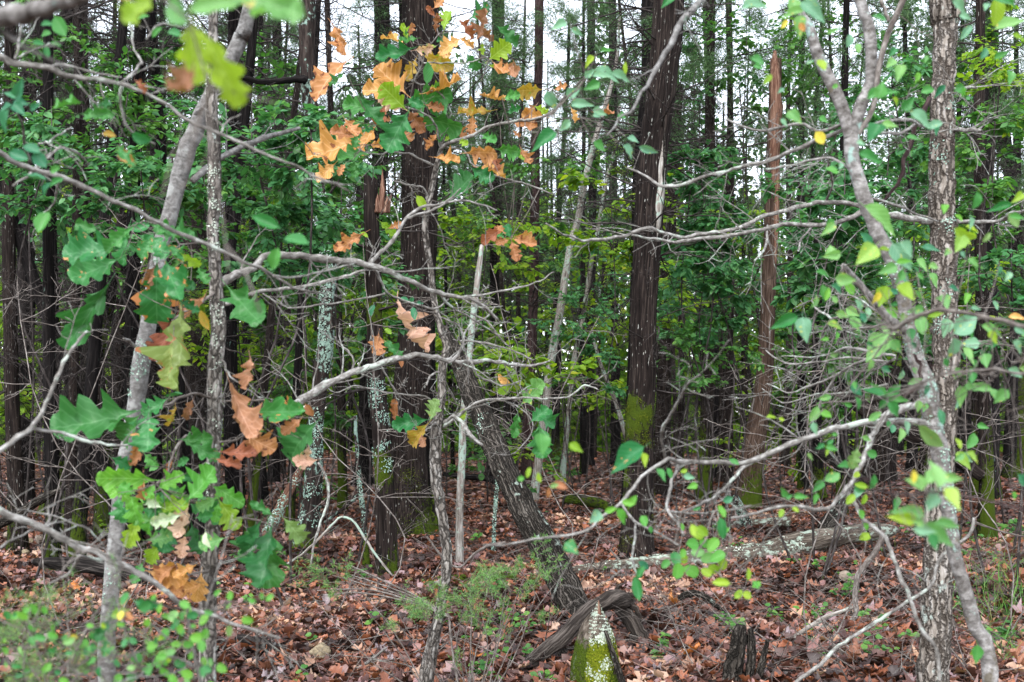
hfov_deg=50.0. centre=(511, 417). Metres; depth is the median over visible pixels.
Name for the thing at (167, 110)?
cedar tree
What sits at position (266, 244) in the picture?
understory sapling
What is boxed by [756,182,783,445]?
cedar tree
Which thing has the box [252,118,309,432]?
cedar tree
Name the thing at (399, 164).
understory sapling
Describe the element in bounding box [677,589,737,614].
dead stick
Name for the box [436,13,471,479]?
cedar tree
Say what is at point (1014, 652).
fallen leaf
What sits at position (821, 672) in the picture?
fallen leaf
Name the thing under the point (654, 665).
fallen leaf
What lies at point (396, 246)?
understory sapling
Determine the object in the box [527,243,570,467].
understory sapling
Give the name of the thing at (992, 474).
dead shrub
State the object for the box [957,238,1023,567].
understory sapling
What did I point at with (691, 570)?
leafy branch
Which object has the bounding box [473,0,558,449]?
cedar tree
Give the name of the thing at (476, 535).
seedling
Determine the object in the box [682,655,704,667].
fallen leaf
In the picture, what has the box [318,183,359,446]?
cedar tree
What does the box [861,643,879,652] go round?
seedling
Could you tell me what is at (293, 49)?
cedar tree
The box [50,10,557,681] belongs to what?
oak sapling
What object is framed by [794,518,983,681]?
dead stick
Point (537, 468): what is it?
snag
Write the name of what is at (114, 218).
understory sapling
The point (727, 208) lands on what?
understory sapling
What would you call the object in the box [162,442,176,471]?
understory sapling
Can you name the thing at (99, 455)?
cedar tree
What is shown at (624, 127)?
cedar tree
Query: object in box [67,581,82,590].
fallen leaf
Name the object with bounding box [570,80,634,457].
cedar tree
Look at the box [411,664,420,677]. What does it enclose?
fallen leaf
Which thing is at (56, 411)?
dead shrub
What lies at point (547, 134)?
leafy branch
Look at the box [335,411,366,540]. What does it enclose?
snag
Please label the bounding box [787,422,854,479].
understory sapling
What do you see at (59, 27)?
bare branch
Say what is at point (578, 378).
dead shrub
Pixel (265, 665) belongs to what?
fallen leaf
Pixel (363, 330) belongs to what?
understory sapling
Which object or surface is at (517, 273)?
understory sapling
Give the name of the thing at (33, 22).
cedar tree
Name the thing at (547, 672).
seedling
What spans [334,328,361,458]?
understory sapling
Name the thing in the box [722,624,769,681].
split stump
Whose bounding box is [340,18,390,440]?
cedar tree
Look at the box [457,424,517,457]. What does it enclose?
understory sapling
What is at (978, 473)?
fallen branch
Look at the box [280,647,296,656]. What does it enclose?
fallen leaf
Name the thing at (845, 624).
fallen leaf
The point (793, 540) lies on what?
fallen log
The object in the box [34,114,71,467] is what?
cedar tree
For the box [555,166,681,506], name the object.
understory sapling
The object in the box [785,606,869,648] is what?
dead stick
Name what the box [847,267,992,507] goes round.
understory sapling
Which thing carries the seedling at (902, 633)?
on the ground at (506, 537)
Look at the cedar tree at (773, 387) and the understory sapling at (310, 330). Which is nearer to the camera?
the understory sapling at (310, 330)
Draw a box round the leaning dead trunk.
[443,325,587,620]
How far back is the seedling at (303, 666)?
6.29 m
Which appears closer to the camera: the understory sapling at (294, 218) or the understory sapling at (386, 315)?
the understory sapling at (294, 218)
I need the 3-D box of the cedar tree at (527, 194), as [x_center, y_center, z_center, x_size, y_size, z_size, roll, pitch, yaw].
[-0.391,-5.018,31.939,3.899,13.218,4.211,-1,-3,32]
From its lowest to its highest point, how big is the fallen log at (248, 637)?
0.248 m
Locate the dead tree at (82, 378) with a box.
[0,258,235,542]
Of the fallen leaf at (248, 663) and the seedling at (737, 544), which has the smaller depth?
the fallen leaf at (248, 663)
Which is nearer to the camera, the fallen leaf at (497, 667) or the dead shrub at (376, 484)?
the fallen leaf at (497, 667)
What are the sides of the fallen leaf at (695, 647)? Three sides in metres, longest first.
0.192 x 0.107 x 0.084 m
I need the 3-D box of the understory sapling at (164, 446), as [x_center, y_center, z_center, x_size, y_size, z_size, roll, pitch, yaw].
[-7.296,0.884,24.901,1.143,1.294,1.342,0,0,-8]
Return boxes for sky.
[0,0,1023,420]
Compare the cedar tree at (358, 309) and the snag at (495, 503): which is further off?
the cedar tree at (358, 309)
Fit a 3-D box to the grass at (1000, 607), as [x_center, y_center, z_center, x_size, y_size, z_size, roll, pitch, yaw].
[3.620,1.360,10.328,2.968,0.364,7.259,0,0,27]
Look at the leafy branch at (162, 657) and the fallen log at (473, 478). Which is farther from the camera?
the fallen log at (473, 478)
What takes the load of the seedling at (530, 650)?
on the ground at (506, 537)
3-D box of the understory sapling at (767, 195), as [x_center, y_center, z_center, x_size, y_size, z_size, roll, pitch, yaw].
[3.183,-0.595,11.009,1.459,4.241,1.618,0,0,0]
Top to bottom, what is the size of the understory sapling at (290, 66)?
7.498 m
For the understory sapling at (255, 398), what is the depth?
20.33 m
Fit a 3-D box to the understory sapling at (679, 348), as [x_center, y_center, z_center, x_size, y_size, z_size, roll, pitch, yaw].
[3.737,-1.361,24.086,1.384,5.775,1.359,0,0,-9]
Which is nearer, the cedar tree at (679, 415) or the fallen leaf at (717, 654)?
the fallen leaf at (717, 654)
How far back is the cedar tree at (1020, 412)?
27.80 m
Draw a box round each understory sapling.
[0,0,99,557]
[0,99,151,577]
[0,180,119,489]
[0,286,66,493]
[0,326,42,507]
[2,335,79,394]
[21,24,206,565]
[33,13,206,516]
[36,346,110,404]
[59,126,228,564]
[59,160,189,457]
[99,129,246,499]
[102,39,250,473]
[107,254,208,454]
[120,298,210,457]
[124,133,249,462]
[140,267,264,360]
[141,257,208,466]
[152,175,252,558]
[157,80,357,593]
[162,376,270,476]
[162,435,177,455]
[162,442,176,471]
[166,143,261,260]
[176,266,262,374]
[192,231,309,512]
[200,215,294,501]
[221,178,360,588]
[222,362,302,496]
[235,97,389,604]
[237,30,298,517]
[237,275,335,510]
[237,328,364,479]
[239,364,307,494]
[240,53,401,229]
[246,169,297,489]
[250,151,401,530]
[257,312,366,520]
[263,231,348,332]
[280,470,348,501]
[282,223,318,360]
[282,250,439,513]
[285,187,390,562]
[293,190,335,472]
[328,250,424,561]
[329,161,399,489]
[334,289,398,382]
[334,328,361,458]
[340,213,400,486]
[342,244,439,376]
[357,218,472,287]
[384,337,456,388]
[385,237,474,282]
[385,333,460,410]
[389,93,454,336]
[391,307,497,494]
[396,300,480,356]
[436,204,560,501]
[436,224,454,313]
[437,175,524,347]
[438,270,511,470]
[438,312,547,421]
[439,216,485,463]
[441,224,484,469]
[441,287,518,433]
[441,422,536,503]
[449,308,538,485]
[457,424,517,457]
[460,201,553,332]
[472,316,601,466]
[504,144,631,493]
[506,276,598,480]
[508,429,566,481]
[512,224,659,483]
[512,275,629,508]
[520,230,630,494]
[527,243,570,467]
[532,447,579,476]
[548,331,627,514]
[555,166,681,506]
[561,292,629,470]
[576,353,626,481]
[588,250,717,346]
[595,136,632,184]
[607,209,678,372]
[628,41,769,478]
[656,311,764,526]
[657,249,763,524]
[657,273,732,519]
[660,181,765,499]
[660,226,761,541]
[660,233,690,482]
[662,155,727,525]
[663,219,824,494]
[666,131,745,536]
[672,354,701,474]
[676,192,761,535]
[677,219,717,472]
[685,0,842,327]
[697,246,856,497]
[713,436,768,469]
[719,295,811,473]
[735,4,899,499]
[741,307,861,503]
[756,150,911,561]
[762,248,855,557]
[771,330,903,481]
[772,311,856,517]
[773,170,877,579]
[776,193,920,574]
[777,237,917,503]
[780,110,823,476]
[783,93,838,230]
[783,209,929,449]
[787,79,925,454]
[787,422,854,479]
[788,349,869,422]
[819,303,901,464]
[821,112,968,556]
[822,236,879,460]
[824,34,972,549]
[831,255,966,501]
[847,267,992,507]
[855,222,1010,494]
[860,142,973,491]
[892,284,1002,377]
[893,22,1023,523]
[904,196,1021,483]
[912,202,1021,539]
[918,78,1023,576]
[954,4,1023,550]
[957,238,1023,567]
[958,339,1007,387]
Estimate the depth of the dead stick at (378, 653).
6.59 m
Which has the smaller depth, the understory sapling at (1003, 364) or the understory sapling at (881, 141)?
the understory sapling at (881, 141)
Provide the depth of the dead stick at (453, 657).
5.50 m
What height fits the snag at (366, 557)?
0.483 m
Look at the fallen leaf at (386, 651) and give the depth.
6.91 m
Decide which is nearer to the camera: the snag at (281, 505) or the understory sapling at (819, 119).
the snag at (281, 505)
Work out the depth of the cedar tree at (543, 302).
52.34 m
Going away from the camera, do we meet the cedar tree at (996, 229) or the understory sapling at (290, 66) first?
the understory sapling at (290, 66)
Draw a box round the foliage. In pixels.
[0,0,1023,452]
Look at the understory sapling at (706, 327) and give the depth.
15.21 m
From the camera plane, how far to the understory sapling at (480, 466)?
18.24 m
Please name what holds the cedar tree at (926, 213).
on the ground at (506, 537)
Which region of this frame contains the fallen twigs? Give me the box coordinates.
[0,431,1023,681]
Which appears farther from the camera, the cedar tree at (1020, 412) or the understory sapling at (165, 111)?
the cedar tree at (1020, 412)
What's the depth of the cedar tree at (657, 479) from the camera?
21.32 m
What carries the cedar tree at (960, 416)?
on the ground at (506, 537)
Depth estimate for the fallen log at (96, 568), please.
9.78 m
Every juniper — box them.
[0,553,182,681]
[283,532,571,681]
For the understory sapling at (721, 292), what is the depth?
12.77 m
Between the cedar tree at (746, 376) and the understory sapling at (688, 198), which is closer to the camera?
the understory sapling at (688, 198)
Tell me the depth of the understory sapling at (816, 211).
9.92 m
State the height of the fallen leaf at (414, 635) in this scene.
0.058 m
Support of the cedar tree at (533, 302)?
on the ground at (506, 537)
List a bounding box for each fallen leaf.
[3,594,13,603]
[56,602,66,614]
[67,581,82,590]
[91,598,101,603]
[232,668,246,675]
[246,660,255,666]
[258,657,270,671]
[261,668,275,678]
[262,649,275,659]
[275,665,285,672]
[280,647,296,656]
[284,651,301,670]
[302,654,318,665]
[305,668,320,677]
[307,638,321,647]
[322,594,329,604]
[337,652,353,661]
[353,648,366,659]
[376,646,393,655]
[385,623,399,633]
[387,652,399,661]
[394,657,409,667]
[394,668,412,681]
[408,632,422,638]
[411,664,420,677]
[494,655,508,670]
[518,662,529,667]
[539,672,549,680]
[548,621,559,630]
[581,579,594,590]
[617,640,628,647]
[621,666,627,676]
[651,662,661,669]
[668,589,677,603]
[671,579,689,586]
[674,599,687,606]
[679,642,700,654]
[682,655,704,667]
[684,661,696,673]
[689,647,706,660]
[692,612,698,619]
[713,650,725,659]
[779,626,790,636]
[789,671,803,681]
[804,662,818,672]
[807,578,817,585]
[814,669,825,674]
[820,656,831,666]
[834,619,848,631]
[846,651,856,661]
[849,641,867,658]
[851,637,862,650]
[886,631,897,639]
[987,579,995,587]
[1010,647,1023,665]
[1012,623,1023,633]
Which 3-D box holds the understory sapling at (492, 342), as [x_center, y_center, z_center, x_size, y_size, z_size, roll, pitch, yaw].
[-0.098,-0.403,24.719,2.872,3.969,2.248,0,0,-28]
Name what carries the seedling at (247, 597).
on the ground at (506, 537)
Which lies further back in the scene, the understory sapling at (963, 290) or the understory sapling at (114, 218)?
the understory sapling at (963, 290)
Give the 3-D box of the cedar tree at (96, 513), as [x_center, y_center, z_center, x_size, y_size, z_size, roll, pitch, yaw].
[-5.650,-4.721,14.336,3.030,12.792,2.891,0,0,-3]
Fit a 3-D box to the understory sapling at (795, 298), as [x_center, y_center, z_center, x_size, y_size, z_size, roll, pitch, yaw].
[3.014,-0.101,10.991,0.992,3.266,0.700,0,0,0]
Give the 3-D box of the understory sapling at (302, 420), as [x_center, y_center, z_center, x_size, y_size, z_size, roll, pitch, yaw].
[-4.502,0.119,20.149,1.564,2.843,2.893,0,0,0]
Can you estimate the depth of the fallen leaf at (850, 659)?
6.57 m
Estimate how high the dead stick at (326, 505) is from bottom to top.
0.750 m
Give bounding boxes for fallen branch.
[562,490,622,511]
[817,476,862,527]
[830,371,985,480]
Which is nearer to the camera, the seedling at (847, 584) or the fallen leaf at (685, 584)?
the seedling at (847, 584)
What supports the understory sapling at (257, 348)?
on the ground at (506, 537)
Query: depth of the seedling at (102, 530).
13.99 m
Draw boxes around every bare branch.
[0,0,351,268]
[0,113,356,306]
[0,301,163,453]
[0,476,302,681]
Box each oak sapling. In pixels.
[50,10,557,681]
[305,0,616,681]
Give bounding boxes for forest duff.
[0,509,1023,681]
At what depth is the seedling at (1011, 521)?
13.78 m
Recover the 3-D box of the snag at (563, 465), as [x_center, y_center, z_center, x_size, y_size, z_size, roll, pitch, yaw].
[1.773,-2.821,25.931,1.409,8.976,0.826,0,0,-15]
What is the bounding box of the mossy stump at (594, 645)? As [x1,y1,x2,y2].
[570,600,625,681]
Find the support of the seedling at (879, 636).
on the ground at (506, 537)
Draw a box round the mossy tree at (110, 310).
[61,270,242,527]
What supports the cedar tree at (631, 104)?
on the ground at (506, 537)
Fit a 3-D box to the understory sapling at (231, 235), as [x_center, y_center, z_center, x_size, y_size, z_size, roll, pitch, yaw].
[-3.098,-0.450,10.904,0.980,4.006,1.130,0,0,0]
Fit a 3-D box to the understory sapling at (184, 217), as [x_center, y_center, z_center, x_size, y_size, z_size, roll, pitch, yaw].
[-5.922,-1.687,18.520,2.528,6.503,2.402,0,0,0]
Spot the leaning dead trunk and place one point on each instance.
(529, 518)
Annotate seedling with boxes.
[98,515,108,534]
[240,593,253,602]
[293,664,307,681]
[305,632,317,639]
[357,564,373,578]
[364,611,378,624]
[468,659,492,677]
[470,529,483,540]
[483,626,499,636]
[483,637,508,661]
[486,611,502,622]
[489,578,501,588]
[503,643,532,661]
[507,604,530,624]
[513,617,535,631]
[530,669,556,681]
[650,649,663,658]
[656,638,668,646]
[658,632,670,646]
[713,614,723,621]
[721,611,744,620]
[723,621,735,635]
[728,536,743,546]
[729,614,738,621]
[765,603,783,618]
[767,610,782,621]
[810,598,832,618]
[812,556,824,569]
[829,572,859,596]
[856,629,899,651]
[857,608,888,626]
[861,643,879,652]
[874,625,913,639]
[978,551,999,565]
[985,624,998,638]
[996,518,1023,532]
[997,620,1011,632]
[999,629,1023,637]
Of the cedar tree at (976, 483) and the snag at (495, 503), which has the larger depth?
the cedar tree at (976, 483)
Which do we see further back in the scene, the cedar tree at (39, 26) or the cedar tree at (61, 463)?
the cedar tree at (61, 463)
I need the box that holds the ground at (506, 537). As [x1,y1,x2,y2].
[0,435,1023,681]
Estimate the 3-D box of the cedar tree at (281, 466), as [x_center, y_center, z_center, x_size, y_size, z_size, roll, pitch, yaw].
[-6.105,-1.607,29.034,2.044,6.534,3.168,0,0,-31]
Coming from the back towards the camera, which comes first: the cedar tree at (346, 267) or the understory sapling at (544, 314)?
the cedar tree at (346, 267)
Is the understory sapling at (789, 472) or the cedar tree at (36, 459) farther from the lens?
the cedar tree at (36, 459)
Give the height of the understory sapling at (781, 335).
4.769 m
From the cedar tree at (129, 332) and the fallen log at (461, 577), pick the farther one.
the cedar tree at (129, 332)
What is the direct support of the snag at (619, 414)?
on the ground at (506, 537)
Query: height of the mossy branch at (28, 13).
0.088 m
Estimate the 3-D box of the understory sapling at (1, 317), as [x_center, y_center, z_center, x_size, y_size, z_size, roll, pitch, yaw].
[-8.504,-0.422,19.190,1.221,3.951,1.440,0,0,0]
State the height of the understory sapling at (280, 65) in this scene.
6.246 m
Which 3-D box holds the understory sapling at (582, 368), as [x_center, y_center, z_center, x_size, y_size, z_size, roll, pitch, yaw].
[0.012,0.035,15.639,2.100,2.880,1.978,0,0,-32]
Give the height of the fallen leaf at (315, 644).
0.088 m
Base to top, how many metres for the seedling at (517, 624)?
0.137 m
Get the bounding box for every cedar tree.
[0,0,129,554]
[0,0,133,572]
[0,0,149,543]
[0,0,182,534]
[0,1,36,459]
[0,1,61,440]
[0,2,30,425]
[0,9,72,294]
[0,9,96,460]
[0,13,107,486]
[0,21,186,553]
[0,32,77,563]
[0,119,70,463]
[0,161,122,503]
[0,247,4,439]
[3,390,163,514]
[6,0,146,552]
[12,0,191,556]
[24,0,247,541]
[32,0,271,507]
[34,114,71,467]
[36,85,97,387]
[41,13,112,475]
[57,0,176,468]
[65,208,143,446]
[81,146,109,390]
[82,0,229,539]
[90,0,191,466]
[91,57,111,383]
[106,0,328,527]
[114,0,218,486]
[140,84,169,468]
[140,158,266,487]
[146,2,355,494]
[149,0,271,452]
[180,6,319,539]
[190,3,298,500]
[204,12,301,503]
[220,0,346,534]
[222,2,358,482]
[239,45,272,460]
[241,12,299,476]
[241,20,301,468]
[251,0,364,530]
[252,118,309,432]
[275,0,381,509]
[280,262,289,473]
[289,0,544,537]
[298,99,359,447]
[306,224,317,403]
[309,0,482,485]
[314,166,495,575]
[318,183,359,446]
[322,0,483,471]
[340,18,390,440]
[342,186,358,383]
[343,215,396,404]
[350,26,489,452]
[382,174,400,406]
[387,1,401,367]
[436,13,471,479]
[436,32,573,446]
[437,76,504,459]
[437,135,487,432]
[438,72,515,455]
[439,0,558,476]
[439,0,632,486]
[455,0,524,465]
[468,100,552,445]
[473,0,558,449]
[502,0,612,463]
[504,0,807,558]
[520,152,601,456]
[522,1,630,465]
[523,189,554,421]
[532,0,762,508]
[538,0,628,473]
[550,190,599,430]
[561,189,579,440]
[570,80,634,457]
[570,114,603,428]
[576,0,659,465]
[586,0,715,457]
[586,58,695,442]
[592,0,699,488]
[596,217,628,417]
[619,0,818,498]
[620,142,740,438]
[653,83,752,495]
[655,0,717,472]
[655,310,696,455]
[672,201,699,438]
[673,0,814,483]
[682,2,755,476]
[683,78,704,428]
[685,106,702,419]
[687,81,770,448]
[719,196,783,451]
[719,255,757,421]
[722,0,866,489]
[733,85,782,459]
[737,1,837,465]
[745,223,873,499]
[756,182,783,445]
[769,0,854,481]
[773,156,786,428]
[774,0,917,514]
[793,2,869,454]
[822,0,880,453]
[853,0,967,470]
[862,364,899,481]
[864,0,1023,499]
[868,144,930,455]
[881,42,1007,368]
[883,0,1023,540]
[884,6,987,476]
[885,0,1009,475]
[895,0,1023,496]
[929,126,1009,471]
[959,10,1023,478]
[960,10,1023,473]
[995,149,1009,434]
[995,204,1007,423]
[996,41,1023,440]
[998,59,1023,466]
[999,164,1023,411]
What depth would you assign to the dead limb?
5.31 m
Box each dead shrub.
[0,179,197,629]
[233,245,497,610]
[449,263,657,600]
[682,252,996,650]
[863,254,1023,639]
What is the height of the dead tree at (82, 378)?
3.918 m
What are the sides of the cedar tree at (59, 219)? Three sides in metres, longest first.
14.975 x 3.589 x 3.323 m
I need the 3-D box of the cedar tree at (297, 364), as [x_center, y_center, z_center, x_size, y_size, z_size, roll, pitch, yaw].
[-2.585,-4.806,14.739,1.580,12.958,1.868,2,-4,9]
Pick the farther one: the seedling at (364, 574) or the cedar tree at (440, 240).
the cedar tree at (440, 240)
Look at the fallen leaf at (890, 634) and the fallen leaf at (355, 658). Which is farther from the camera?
the fallen leaf at (890, 634)
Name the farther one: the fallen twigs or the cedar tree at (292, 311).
the cedar tree at (292, 311)
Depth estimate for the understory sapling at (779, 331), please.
18.55 m
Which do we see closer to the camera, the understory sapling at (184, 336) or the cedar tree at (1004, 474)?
the understory sapling at (184, 336)
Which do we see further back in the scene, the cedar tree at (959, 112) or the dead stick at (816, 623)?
the cedar tree at (959, 112)
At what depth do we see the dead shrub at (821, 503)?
6.99 m
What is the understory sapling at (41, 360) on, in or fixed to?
on the ground at (506, 537)
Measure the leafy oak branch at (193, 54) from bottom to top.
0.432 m
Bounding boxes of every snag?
[262,466,303,536]
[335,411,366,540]
[362,536,369,567]
[424,243,505,562]
[491,480,498,551]
[531,17,620,499]
[559,106,620,483]
[569,328,624,439]
[709,51,838,509]
[732,495,751,529]
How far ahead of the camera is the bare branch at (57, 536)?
3.13 m
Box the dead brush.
[0,496,1023,681]
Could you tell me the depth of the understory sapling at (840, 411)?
16.55 m
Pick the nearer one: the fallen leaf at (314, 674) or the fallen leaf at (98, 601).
the fallen leaf at (314, 674)
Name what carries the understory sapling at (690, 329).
on the ground at (506, 537)
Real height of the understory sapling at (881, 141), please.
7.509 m
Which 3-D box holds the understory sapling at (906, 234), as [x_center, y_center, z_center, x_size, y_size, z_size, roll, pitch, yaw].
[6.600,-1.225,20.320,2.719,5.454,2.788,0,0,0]
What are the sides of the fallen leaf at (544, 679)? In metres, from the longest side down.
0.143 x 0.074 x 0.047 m
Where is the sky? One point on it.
(459, 3)
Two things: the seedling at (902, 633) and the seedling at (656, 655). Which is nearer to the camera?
the seedling at (656, 655)
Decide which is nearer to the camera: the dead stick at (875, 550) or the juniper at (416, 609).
the juniper at (416, 609)
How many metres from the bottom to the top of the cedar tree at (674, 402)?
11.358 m
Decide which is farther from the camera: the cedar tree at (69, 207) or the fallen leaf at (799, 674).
the cedar tree at (69, 207)
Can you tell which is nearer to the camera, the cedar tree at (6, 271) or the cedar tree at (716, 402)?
the cedar tree at (6, 271)
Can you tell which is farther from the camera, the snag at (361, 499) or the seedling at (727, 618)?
the snag at (361, 499)
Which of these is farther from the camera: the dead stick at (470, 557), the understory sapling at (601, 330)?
the understory sapling at (601, 330)
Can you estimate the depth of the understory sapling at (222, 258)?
18.82 m
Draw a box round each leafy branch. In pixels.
[0,514,274,681]
[514,0,708,158]
[647,500,750,598]
[838,459,1023,550]
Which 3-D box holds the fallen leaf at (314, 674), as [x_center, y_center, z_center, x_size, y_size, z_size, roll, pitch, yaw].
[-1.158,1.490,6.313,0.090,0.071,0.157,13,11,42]
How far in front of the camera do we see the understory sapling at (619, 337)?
17.66 m
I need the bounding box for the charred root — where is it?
[519,582,668,672]
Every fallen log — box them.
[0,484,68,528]
[32,533,231,588]
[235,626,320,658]
[302,562,517,586]
[442,470,495,484]
[573,522,897,575]
[666,516,790,528]
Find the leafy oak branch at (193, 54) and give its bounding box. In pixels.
[117,0,304,312]
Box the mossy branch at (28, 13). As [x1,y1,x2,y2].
[0,0,90,77]
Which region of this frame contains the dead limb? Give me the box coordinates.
[262,300,582,418]
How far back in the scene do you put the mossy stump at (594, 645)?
6.05 m
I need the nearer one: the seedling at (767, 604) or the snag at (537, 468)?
the seedling at (767, 604)
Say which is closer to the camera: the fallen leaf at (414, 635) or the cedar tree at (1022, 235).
the fallen leaf at (414, 635)
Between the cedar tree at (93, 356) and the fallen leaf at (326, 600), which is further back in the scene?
the cedar tree at (93, 356)
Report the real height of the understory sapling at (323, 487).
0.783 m
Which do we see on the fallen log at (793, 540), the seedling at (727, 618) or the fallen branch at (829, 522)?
the fallen branch at (829, 522)
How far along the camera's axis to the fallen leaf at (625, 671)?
6.15 m
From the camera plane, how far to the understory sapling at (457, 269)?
27.62 m
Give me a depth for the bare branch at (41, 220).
3.27 m
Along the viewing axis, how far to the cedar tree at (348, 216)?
59.17 m
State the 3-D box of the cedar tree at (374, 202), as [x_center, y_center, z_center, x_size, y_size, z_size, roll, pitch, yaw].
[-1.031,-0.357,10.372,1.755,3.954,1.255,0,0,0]
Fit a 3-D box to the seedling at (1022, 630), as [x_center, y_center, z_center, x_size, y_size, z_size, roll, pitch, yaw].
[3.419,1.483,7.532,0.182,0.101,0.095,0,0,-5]
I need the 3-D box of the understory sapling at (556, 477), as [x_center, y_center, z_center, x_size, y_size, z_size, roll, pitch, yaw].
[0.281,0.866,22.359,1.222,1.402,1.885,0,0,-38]
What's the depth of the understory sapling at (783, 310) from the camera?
29.66 m
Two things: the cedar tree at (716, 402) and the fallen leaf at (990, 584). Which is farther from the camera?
the cedar tree at (716, 402)
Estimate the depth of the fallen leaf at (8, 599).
8.37 m
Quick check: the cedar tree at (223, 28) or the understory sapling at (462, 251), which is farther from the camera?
the understory sapling at (462, 251)
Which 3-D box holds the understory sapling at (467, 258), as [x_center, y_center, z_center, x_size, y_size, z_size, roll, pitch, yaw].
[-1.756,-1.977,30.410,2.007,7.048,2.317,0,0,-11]
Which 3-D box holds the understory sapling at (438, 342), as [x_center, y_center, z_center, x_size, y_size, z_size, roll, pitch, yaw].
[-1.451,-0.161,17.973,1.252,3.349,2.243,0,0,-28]
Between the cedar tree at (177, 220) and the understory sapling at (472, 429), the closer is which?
the cedar tree at (177, 220)
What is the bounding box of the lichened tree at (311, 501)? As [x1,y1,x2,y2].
[203,0,471,553]
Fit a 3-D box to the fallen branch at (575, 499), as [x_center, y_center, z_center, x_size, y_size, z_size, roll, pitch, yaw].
[1.278,1.300,17.268,1.043,0.359,0.234,0,0,28]
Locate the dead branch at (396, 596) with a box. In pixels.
[309,565,452,618]
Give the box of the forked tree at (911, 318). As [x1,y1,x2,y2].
[483,0,1023,681]
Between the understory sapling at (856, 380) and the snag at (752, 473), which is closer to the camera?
the snag at (752, 473)
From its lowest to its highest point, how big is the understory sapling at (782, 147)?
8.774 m
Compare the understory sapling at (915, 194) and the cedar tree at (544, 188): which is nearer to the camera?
the understory sapling at (915, 194)
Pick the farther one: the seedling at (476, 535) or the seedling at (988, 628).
the seedling at (476, 535)
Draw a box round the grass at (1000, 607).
[851,525,1023,659]
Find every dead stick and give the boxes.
[287,516,398,575]
[299,462,329,572]
[324,487,368,522]
[346,647,407,672]
[413,536,505,598]
[447,610,484,681]
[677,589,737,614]
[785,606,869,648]
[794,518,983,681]
[837,530,884,620]
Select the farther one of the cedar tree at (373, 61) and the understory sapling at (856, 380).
the understory sapling at (856, 380)
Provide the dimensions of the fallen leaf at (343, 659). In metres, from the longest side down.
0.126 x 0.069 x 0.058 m
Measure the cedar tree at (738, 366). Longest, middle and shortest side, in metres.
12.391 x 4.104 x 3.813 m
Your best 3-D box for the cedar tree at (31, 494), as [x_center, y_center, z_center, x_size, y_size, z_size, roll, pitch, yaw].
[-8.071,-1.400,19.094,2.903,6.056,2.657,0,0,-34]
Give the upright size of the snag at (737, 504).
0.604 m
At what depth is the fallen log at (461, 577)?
9.92 m
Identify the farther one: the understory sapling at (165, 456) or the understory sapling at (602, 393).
the understory sapling at (165, 456)
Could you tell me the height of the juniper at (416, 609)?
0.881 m
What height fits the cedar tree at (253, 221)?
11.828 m
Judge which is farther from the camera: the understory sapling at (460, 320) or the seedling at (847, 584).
the understory sapling at (460, 320)
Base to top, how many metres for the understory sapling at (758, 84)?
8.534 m
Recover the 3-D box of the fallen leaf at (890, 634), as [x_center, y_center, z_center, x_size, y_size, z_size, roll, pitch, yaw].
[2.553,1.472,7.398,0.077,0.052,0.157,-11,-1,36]
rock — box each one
[35,534,42,544]
[309,642,330,657]
[838,570,853,582]
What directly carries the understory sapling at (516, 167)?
on the ground at (506, 537)
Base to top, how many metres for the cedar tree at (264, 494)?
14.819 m
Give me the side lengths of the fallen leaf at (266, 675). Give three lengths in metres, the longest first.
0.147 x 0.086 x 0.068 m
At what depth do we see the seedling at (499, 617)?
8.07 m
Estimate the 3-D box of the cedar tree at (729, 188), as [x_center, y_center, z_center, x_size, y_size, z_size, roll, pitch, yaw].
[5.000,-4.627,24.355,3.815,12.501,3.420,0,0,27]
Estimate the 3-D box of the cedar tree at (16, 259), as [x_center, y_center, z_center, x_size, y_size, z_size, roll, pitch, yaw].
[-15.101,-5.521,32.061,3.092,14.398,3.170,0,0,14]
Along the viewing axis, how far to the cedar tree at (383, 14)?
23.82 m
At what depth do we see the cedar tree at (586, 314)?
47.89 m
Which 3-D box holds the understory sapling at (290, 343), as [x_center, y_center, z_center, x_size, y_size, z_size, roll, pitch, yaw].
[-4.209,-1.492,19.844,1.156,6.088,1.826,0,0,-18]
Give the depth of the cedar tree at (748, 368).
41.71 m
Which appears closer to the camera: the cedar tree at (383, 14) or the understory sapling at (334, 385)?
the cedar tree at (383, 14)
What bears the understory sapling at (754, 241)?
on the ground at (506, 537)
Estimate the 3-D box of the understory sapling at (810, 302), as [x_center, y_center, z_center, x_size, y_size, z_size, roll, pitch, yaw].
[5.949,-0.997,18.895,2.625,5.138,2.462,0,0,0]
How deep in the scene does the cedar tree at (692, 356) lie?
52.55 m
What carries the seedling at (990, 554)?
on the ground at (506, 537)
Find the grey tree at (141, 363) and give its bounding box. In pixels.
[97,5,325,681]
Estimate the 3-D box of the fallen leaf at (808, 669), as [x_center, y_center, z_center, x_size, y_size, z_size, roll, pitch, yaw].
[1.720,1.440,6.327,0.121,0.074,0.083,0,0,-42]
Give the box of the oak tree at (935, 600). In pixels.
[545,0,1023,681]
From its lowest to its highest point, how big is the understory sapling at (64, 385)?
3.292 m
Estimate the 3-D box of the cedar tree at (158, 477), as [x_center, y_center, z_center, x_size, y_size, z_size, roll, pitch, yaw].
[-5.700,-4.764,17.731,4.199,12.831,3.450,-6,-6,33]

